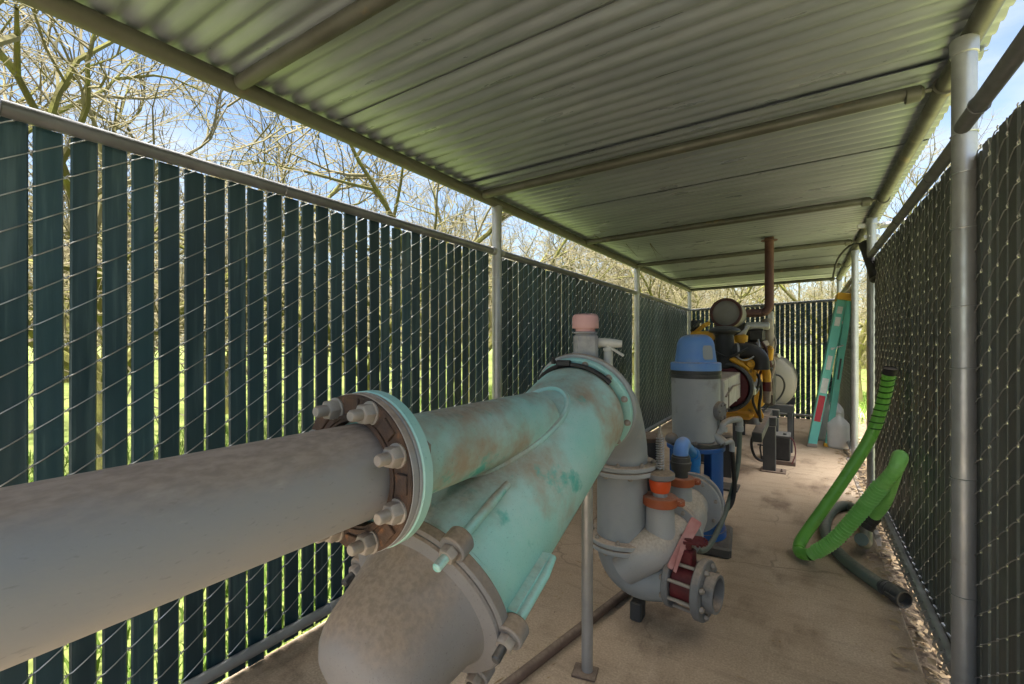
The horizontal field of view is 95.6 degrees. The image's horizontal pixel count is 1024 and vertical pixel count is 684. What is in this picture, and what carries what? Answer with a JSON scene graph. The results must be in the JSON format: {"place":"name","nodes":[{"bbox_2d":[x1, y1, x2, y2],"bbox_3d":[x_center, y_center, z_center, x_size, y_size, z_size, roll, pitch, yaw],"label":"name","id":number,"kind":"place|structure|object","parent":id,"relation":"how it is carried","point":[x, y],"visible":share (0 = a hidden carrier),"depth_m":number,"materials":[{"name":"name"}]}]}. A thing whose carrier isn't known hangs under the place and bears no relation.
{"place":"outdoors","nodes":[
{"label":"outdoors","id":0,"kind":"place"},
{"bbox_2d":[28,344,866,683],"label":"ground","id":1,"kind":"structure","parent":0,"point":[66,436],"depth_m":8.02,"materials":[{"name":"green plant"}]},
{"bbox_2d":[28,199,204,354],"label":"orchard tree","id":2,"kind":"object","parent":1,"relation":"on","point":[30,309],"visible":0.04,"depth_m":10.23,"materials":[{"name":"brown plant"}]},
{"bbox_2d":[0,5,250,269],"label":"orchard tree","id":3,"kind":"object","parent":1,"relation":"on","point":[60,110],"visible":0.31,"depth_m":4.11,"materials":[{"name":"brown plant"}]},
{"bbox_2d":[28,158,227,382],"bbox_3d":[-13.188,-2.057,14.801,7.834,6.970,7.331,0,0,13],"label":"orchard tree","id":4,"kind":"object","parent":1,"relation":"on","point":[66,373],"depth_m":14.45,"materials":[{"name":"brown plant"}]},
{"bbox_2d":[0,24,314,378],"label":"orchard tree","id":5,"kind":"object","parent":1,"relation":"on","point":[129,130],"visible":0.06,"depth_m":5.26,"materials":[{"name":"brown plant"}]},
{"bbox_2d":[64,199,329,383],"bbox_3d":[-8.541,-1.544,13.498,7.302,5.943,7.535,0,0,33],"label":"orchard tree","id":6,"kind":"object","parent":1,"relation":"on","point":[205,318],"visible":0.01,"depth_m":13.63,"materials":[{"name":"brown plant"}]},
{"bbox_2d":[0,0,432,469],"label":"orchard tree","id":7,"kind":"object","parent":1,"relation":"on","point":[15,66],"visible":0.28,"depth_m":3.19,"materials":[{"name":"brown plant"}]},
{"bbox_2d":[16,96,420,415],"bbox_3d":[-5.740,-1.288,8.900,8.112,5.415,7.943,0,0,6],"label":"orchard tree","id":8,"kind":"object","parent":1,"relation":"on","point":[226,372],"visible":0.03,"depth_m":7.36,"materials":[{"name":"brown plant"}]},
{"bbox_2d":[265,293,329,363],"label":"orchard tree","id":9,"kind":"object","parent":1,"relation":"on","point":[299,354],"depth_m":26.49,"materials":[{"name":"brown plant"}]},
{"bbox_2d":[264,292,379,362],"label":"orchard tree","id":10,"kind":"object","parent":1,"relation":"on","point":[328,340],"visible":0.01,"depth_m":22.47,"materials":[{"name":"brown plant"}]},
{"bbox_2d":[180,167,519,390],"bbox_3d":[-3.641,-1.288,10.660,7.943,5.415,8.112,0,0,-21],"label":"orchard tree","id":11,"kind":"object","parent":1,"relation":"on","point":[444,213],"visible":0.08,"depth_m":9.13,"materials":[{"name":"brown plant"}]},
{"bbox_2d":[282,195,421,375],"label":"orchard tree","id":12,"kind":"object","parent":1,"relation":"on","point":[356,296],"visible":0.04,"depth_m":17.39,"materials":[{"name":"brown plant"}]},
{"bbox_2d":[28,60,695,400],"bbox_3d":[-2.070,-1.083,5.666,7.308,4.982,7.463,0,0,-31],"label":"orchard tree","id":13,"kind":"object","parent":1,"relation":"on","point":[374,188],"visible":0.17,"depth_m":4.83,"materials":[{"name":"brown plant"}]},
{"bbox_2d":[342,281,429,364],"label":"orchard tree","id":14,"kind":"object","parent":1,"relation":"on","point":[390,355],"depth_m":26.13,"materials":[{"name":"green plant"}]},
{"bbox_2d":[342,221,461,368],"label":"orchard tree","id":15,"kind":"object","parent":1,"relation":"on","point":[401,323],"visible":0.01,"depth_m":21.15,"materials":[{"name":"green plant"}]},
{"bbox_2d":[329,190,539,353],"bbox_3d":[-1.693,-1.947,14.823,6.931,6.735,8.276,0,0,-34],"label":"orchard tree","id":16,"kind":"object","parent":1,"relation":"on","point":[438,230],"visible":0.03,"depth_m":13.95,"materials":[{"name":"brown plant"}]},
{"bbox_2d":[240,121,631,360],"bbox_3d":[-0.741,-1.690,8.672,7.614,6.196,6.377,0,0,-40],"label":"orchard tree","id":17,"kind":"object","parent":1,"relation":"on","point":[434,189],"visible":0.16,"depth_m":8.54,"materials":[{"name":"brown plant"}]},
{"bbox_2d":[399,195,633,341],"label":"orchard tree","id":18,"kind":"object","parent":1,"relation":"on","point":[549,245],"visible":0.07,"depth_m":9.55,"materials":[{"name":"brown plant"}]},
{"bbox_2d":[466,218,614,340],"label":"orchard tree","id":19,"kind":"object","parent":1,"relation":"on","point":[528,243],"visible":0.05,"depth_m":17.78,"materials":[{"name":"brown plant"}]},
{"bbox_2d":[518,232,625,284],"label":"orchard tree","id":20,"kind":"object","parent":1,"relation":"on","point":[553,253],"depth_m":20.51,"materials":[{"name":"brown plant"}]},
{"bbox_2d":[218,416,926,683],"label":"concrete pad","id":21,"kind":"object","parent":1,"relation":"on","point":[841,611],"visible":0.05,"depth_m":1.99,"materials":[{"name":"beige concrete"}]},
{"bbox_2d":[0,97,493,683],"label":"chain link fence","id":22,"kind":"object","parent":21,"relation":"on","point":[468,321],"visible":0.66,"depth_m":1.55,"materials":[{"name":"metal"}]},
{"bbox_2d":[16,0,1015,683],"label":"metal canopy","id":23,"kind":"object","parent":21,"relation":"on","point":[704,144],"visible":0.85,"depth_m":1.78,"materials":[{"name":"metal"}]},
{"bbox_2d":[832,243,858,277],"bbox_3d":[2.900,-0.718,3.991,0.034,0.241,0.680,0,0,16],"label":"drop cable","id":24,"kind":"object","parent":23,"relation":"hanging from","point":[839,256],"visible":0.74,"depth_m":4.17,"materials":[{"name":"black rubber"}]},
{"bbox_2d":[859,239,875,282],"bbox_3d":[2.711,-0.637,3.500,0.098,0.396,0.264,0,0,14],"label":"hanging lamp","id":25,"kind":"object","parent":23,"relation":"hanging from","point":[870,266],"visible":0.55,"depth_m":3.47,"materials":[{"name":"black metal"}]},
{"bbox_2d":[866,140,950,675],"bbox_3d":[2.050,0.236,2.464,0.072,1.813,2.375,0,0,32],"label":"chain link fence","id":26,"kind":"object","parent":23,"relation":"attached to","point":[912,299],"visible":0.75,"depth_m":2.06,"materials":[{"name":"metal"}]},
{"bbox_2d":[499,590,628,683],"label":"floor conduit","id":27,"kind":"object","parent":21,"relation":"on","point":[531,666],"visible":0.74,"depth_m":1.79,"materials":[{"name":"metal"}]},
{"bbox_2d":[502,251,636,396],"bbox_3d":[0.694,0.291,4.307,0.065,1.806,2.941,0,0,32],"label":"chain link fence","id":28,"kind":"object","parent":21,"relation":"on","point":[537,334],"visible":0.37,"depth_m":3.67,"materials":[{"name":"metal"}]},
{"bbox_2d":[571,485,598,682],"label":"support pole","id":29,"kind":"object","parent":21,"relation":"on","point":[586,670],"visible":0.74,"depth_m":1.67,"materials":[{"name":"metal"}]},
{"bbox_2d":[318,358,632,683],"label":"filter housing","id":30,"kind":"object","parent":29,"relation":"on","point":[448,588],"visible":0.81,"depth_m":0.95,"materials":[{"name":"teal paint"}]},
{"bbox_2d":[0,392,422,670],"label":"inlet pipe","id":31,"kind":"object","parent":30,"relation":"attached to","point":[84,554],"visible":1,"depth_m":0.54,"materials":[{"name":"grey metal"}]},
{"bbox_2d":[538,314,611,384],"bbox_3d":[0.214,0.020,1.654,0.227,0.250,0.215,0,0,-6],"label":"air vent","id":32,"kind":"object","parent":30,"relation":"attached to","point":[585,337],"visible":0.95,"depth_m":1.68,"materials":[{"name":"pink plastic"}]},
{"bbox_2d":[537,353,662,621],"bbox_3d":[0.414,0.620,1.896,0.400,1.160,0.637,0,0,41],"label":"riser pipe","id":33,"kind":"object","parent":21,"relation":"on","point":[622,483],"visible":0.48,"depth_m":1.95,"materials":[{"name":"grey metal"}]},
{"bbox_2d":[598,338,623,365],"bbox_3d":[0.365,0.053,1.717,0.100,0.134,0.040,0,0,15],"label":"vent valve","id":34,"kind":"object","parent":33,"relation":"attached to","point":[608,345],"visible":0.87,"depth_m":1.70,"materials":[{"name":"white plastic"}]},
{"bbox_2d":[659,517,724,622],"bbox_3d":[0.732,0.917,1.881,0.202,0.376,0.234,0,0,42],"label":"butterfly valve","id":35,"kind":"object","parent":33,"relation":"attached to","point":[698,589],"visible":0.98,"depth_m":1.85,"materials":[{"name":"red paint"}]},
{"bbox_2d":[640,292,689,431],"bbox_3d":[2.297,0.293,6.854,0.065,1.802,2.960,0,0,32],"label":"chain link fence","id":36,"kind":"object","parent":21,"relation":"on","point":[663,328],"visible":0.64,"depth_m":6.45,"materials":[{"name":"metal"}]},
{"bbox_2d":[612,472,723,583],"bbox_3d":[0.824,0.925,2.282,0.310,0.549,1.030,0,0,36],"label":"discharge line","id":37,"kind":"object","parent":21,"relation":"on","point":[656,539],"visible":0.61,"depth_m":1.93,"materials":[{"name":"grey paint"}]},
{"bbox_2d":[648,426,674,497],"bbox_3d":[0.628,0.512,1.968,0.120,0.316,0.120,0,0,32],"label":"relief valve","id":38,"kind":"object","parent":37,"relation":"on","point":[661,479],"visible":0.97,"depth_m":1.94,"materials":[{"name":"grey paint"}]},
{"bbox_2d":[670,437,700,478],"bbox_3d":[0.907,0.634,2.389,0.098,0.332,0.438,0,0,32],"label":"blue elbow pipe","id":39,"kind":"object","parent":37,"relation":"on","point":[685,457],"visible":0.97,"depth_m":2.23,"materials":[{"name":"plastic"}]},
{"bbox_2d":[494,420,892,683],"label":"debris","id":40,"kind":"object","parent":21,"relation":"on","point":[685,631],"visible":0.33,"depth_m":2.11,"materials":[{"name":"brown plant"}]},
{"bbox_2d":[665,334,732,558],"bbox_3d":[1.104,0.577,2.796,0.400,1.246,0.401,0,0,26],"label":"pump motor","id":41,"kind":"object","parent":21,"relation":"on","point":[699,410],"visible":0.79,"depth_m":2.69,"materials":[{"name":"grey paint"}]},
{"bbox_2d":[697,416,743,553],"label":"drain fittings","id":42,"kind":"object","parent":41,"relation":"attached to","point":[720,439],"visible":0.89,"depth_m":2.71,"materials":[{"name":"grey paint"}]},
{"bbox_2d":[701,408,785,492],"bbox_3d":[2.128,0.947,4.353,0.755,0.505,1.535,0,0,32],"label":"engine stand","id":43,"kind":"object","parent":21,"relation":"on","point":[766,430],"visible":0.5,"depth_m":4.28,"materials":[{"name":"black metal"}]},
{"bbox_2d":[690,237,780,424],"bbox_3d":[2.044,-0.425,4.197,0.658,2.250,1.458,0,0,32],"label":"engine","id":44,"kind":"object","parent":43,"relation":"on","point":[747,350],"visible":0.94,"depth_m":3.85,"materials":[{"name":"yellow metal"}]},
{"bbox_2d":[720,372,739,408],"bbox_3d":[1.427,0.333,3.308,0.301,0.204,0.860,0,0,32],"label":"driveshaft guard","id":45,"kind":"object","parent":44,"relation":"attached to","point":[730,389],"visible":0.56,"depth_m":3.13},
{"bbox_2d":[762,374,785,411],"bbox_3d":[2.591,0.507,4.628,0.266,0.402,0.070,0,0,-4],"label":"fuel hose","id":46,"kind":"object","parent":44,"relation":"attached to","point":[778,398],"visible":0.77,"depth_m":4.62,"materials":[{"name":"black rubber"}]},
{"bbox_2d":[750,436,762,461],"bbox_3d":[2.384,0.973,4.484,0.153,0.367,0.067,0,0,27],"label":"looped cable","id":47,"kind":"object","parent":43,"relation":"hanging from","point":[753,452],"visible":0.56,"depth_m":4.48,"materials":[{"name":"black rubber"}]},
{"bbox_2d":[691,299,834,418],"bbox_3d":[4.018,0.275,7.565,2.080,1.864,0.065,0,0,32],"label":"chain link fence","id":48,"kind":"object","parent":21,"relation":"on","point":[790,346],"visible":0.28,"depth_m":7.26,"materials":[{"name":"metal"}]},
{"bbox_2d":[733,356,797,452],"bbox_3d":[3.082,0.674,5.625,0.644,1.051,1.155,0,0,32],"label":"fuel tank","id":49,"kind":"object","parent":21,"relation":"on","point":[786,370],"visible":0.35,"depth_m":5.11,"materials":[{"name":"white metal"}]},
{"bbox_2d":[776,431,795,466],"bbox_3d":[2.698,1.048,4.638,0.245,0.305,0.336,0,0,32],"label":"battery","id":50,"kind":"object","parent":21,"relation":"on","point":[783,449],"visible":0.83,"depth_m":4.54,"materials":[{"name":"black plastic"}]},
{"bbox_2d":[807,292,850,447],"bbox_3d":[3.715,0.328,5.429,0.455,1.761,0.552,0,0,32],"label":"step ladder","id":51,"kind":"object","parent":21,"relation":"on","point":[838,330],"visible":0.95,"depth_m":5.25,"materials":[{"name":"metal"}]},
{"bbox_2d":[818,394,843,440],"bbox_3d":[3.887,0.916,5.683,0.282,0.568,0.268,0,0,44],"label":"plastic jug","id":52,"kind":"object","parent":21,"relation":"on","point":[822,432],"visible":0.23,"depth_m":5.61,"materials":[{"name":"white plastic"}]},
{"bbox_2d":[827,412,849,449],"bbox_3d":[3.710,0.999,5.274,0.190,0.403,0.200,0,0,-25],"label":"plastic jug","id":53,"kind":"object","parent":21,"relation":"on","point":[838,430],"visible":0.96,"depth_m":5.21,"materials":[{"name":"white plastic"}]},
{"bbox_2d":[792,366,908,560],"bbox_3d":[1.761,0.658,2.456,0.476,1.060,0.573,0,0,32],"label":"green hose","id":54,"kind":"object","parent":21,"relation":"on","point":[870,508],"visible":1,"depth_m":2.46,"materials":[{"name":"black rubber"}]},
{"bbox_2d":[819,501,912,608],"bbox_3d":[2.003,1.107,2.748,0.301,0.193,1.412,0,0,29],"label":"discharge hose","id":55,"kind":"object","parent":21,"relation":"on","point":[892,592],"visible":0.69,"depth_m":2.39,"materials":[{"name":"black rubber"}]},
{"bbox_2d":[530,236,707,337],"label":"orchard tree","id":56,"kind":"object","parent":1,"relation":"on","point":[609,272],"visible":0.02,"depth_m":16.70,"materials":[{"name":"brown plant"}]},
{"bbox_2d":[506,218,744,344],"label":"orchard tree","id":57,"kind":"object","parent":1,"relation":"on","point":[619,282],"visible":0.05,"depth_m":12.48,"materials":[{"name":"brown plant"}]},
{"bbox_2d":[546,244,742,354],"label":"orchard tree","id":58,"kind":"object","parent":1,"relation":"on","point":[671,297],"visible":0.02,"depth_m":14.66,"materials":[{"name":"brown plant"}]},
{"bbox_2d":[607,260,728,374],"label":"orchard tree","id":59,"kind":"object","parent":1,"relation":"on","point":[653,295],"visible":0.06,"depth_m":17.80,"materials":[{"name":"brown plant"}]},
{"bbox_2d":[633,288,748,330],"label":"orchard tree","id":60,"kind":"object","parent":1,"relation":"on","point":[702,300],"depth_m":18.88,"materials":[{"name":"brown plant"}]},
{"bbox_2d":[574,248,810,338],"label":"orchard tree","id":61,"kind":"object","parent":1,"relation":"on","point":[740,298],"visible":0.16,"depth_m":10.52,"materials":[{"name":"brown plant"}]},
{"bbox_2d":[590,264,820,352],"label":"orchard tree","id":62,"kind":"object","parent":1,"relation":"on","point":[760,297],"visible":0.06,"depth_m":15.13,"materials":[{"name":"brown plant"}]},
{"bbox_2d":[632,287,786,340],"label":"orchard tree","id":63,"kind":"object","parent":1,"relation":"on","point":[713,294],"visible":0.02,"depth_m":18.55,"materials":[{"name":"brown plant"}]},
{"bbox_2d":[701,285,813,353],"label":"orchard tree","id":64,"kind":"object","parent":1,"relation":"on","point":[785,312],"visible":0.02,"depth_m":22.78,"materials":[{"name":"brown plant"}]},
{"bbox_2d":[755,272,866,363],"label":"orchard tree","id":65,"kind":"object","parent":1,"relation":"on","point":[816,309],"visible":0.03,"depth_m":27.11,"materials":[{"name":"brown plant"}]},
{"bbox_2d":[774,274,866,368],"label":"orchard tree","id":66,"kind":"object","parent":1,"relation":"on","point":[863,362],"visible":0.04,"depth_m":21.88,"materials":[{"name":"brown plant"}]},
{"bbox_2d":[795,400,866,418],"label":"dirt lane","id":67,"kind":"structure","parent":1,"relation":"on","point":[859,410],"depth_m":8.42,"materials":[{"name":"brown soil"}]},
{"bbox_2d":[774,238,889,371],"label":"orchard tree","id":68,"kind":"object","parent":1,"relation":"on","point":[834,288],"visible":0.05,"depth_m":18.42,"materials":[{"name":"brown plant"}]},
{"bbox_2d":[787,229,885,378],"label":"orchard tree","id":69,"kind":"object","parent":1,"relation":"on","point":[861,324],"visible":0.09,"depth_m":14.63,"materials":[{"name":"brown plant"}]},
{"bbox_2d":[718,108,1002,402],"bbox_3d":[7.264,-1.582,10.444,6.283,5.974,6.715,0,0,40],"label":"orchard tree","id":70,"kind":"object","parent":1,"relation":"on","point":[863,340],"visible":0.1,"depth_m":9.53,"materials":[{"name":"brown plant"}]},
{"bbox_2d":[843,449,881,545],"bbox_3d":[3.682,1.262,5.127,0.030,0.120,5.400,0,0,32],"label":"concrete edge","id":71,"kind":"object","parent":1,"relation":"on","point":[876,535],"visible":0.26,"depth_m":3.64,"materials":[{"name":"grey concrete"}]},
{"bbox_2d":[847,418,950,683],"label":"dirt strip","id":72,"kind":"object","parent":1,"relation":"on","point":[922,656],"visible":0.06,"depth_m":2.11,"materials":[{"name":"brown soil"}]},
{"bbox_2d":[839,278,850,451],"bbox_3d":[4.206,0.259,5.881,0.064,1.856,2.574,0,0,32],"label":"chain link fence","id":73,"kind":"object","parent":72,"relation":"on","point":[845,395],"visible":0.45,"depth_m":5.64,"materials":[{"name":"metal"}]},
{"bbox_2d":[835,434,950,683],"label":"leaf litter","id":74,"kind":"object","parent":72,"relation":"on","point":[920,625],"visible":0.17,"depth_m":2.04,"materials":[{"name":"brown plant"}]},
{"bbox_2d":[932,25,1023,683],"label":"chain link fence","id":75,"kind":"object","parent":72,"relation":"on","point":[1000,405],"visible":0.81,"depth_m":1.22,"materials":[{"name":"metal"}]},
{"bbox_2d":[0,0,1023,344],"label":"sky","id":76,"kind":"structure","parent":0,"point":[1012,93],"materials":[{"name":"blue"}]},
{"bbox_2d":[645,431,658,490],"bbox_3d":[0.863,0.903,3.061,0.246,0.594,0.246,0,0,32],"label":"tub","id":77,"kind":"object","parent":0,"point":[651,437],"visible":0.23,"depth_m":2.95,"materials":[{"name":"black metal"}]}
]}

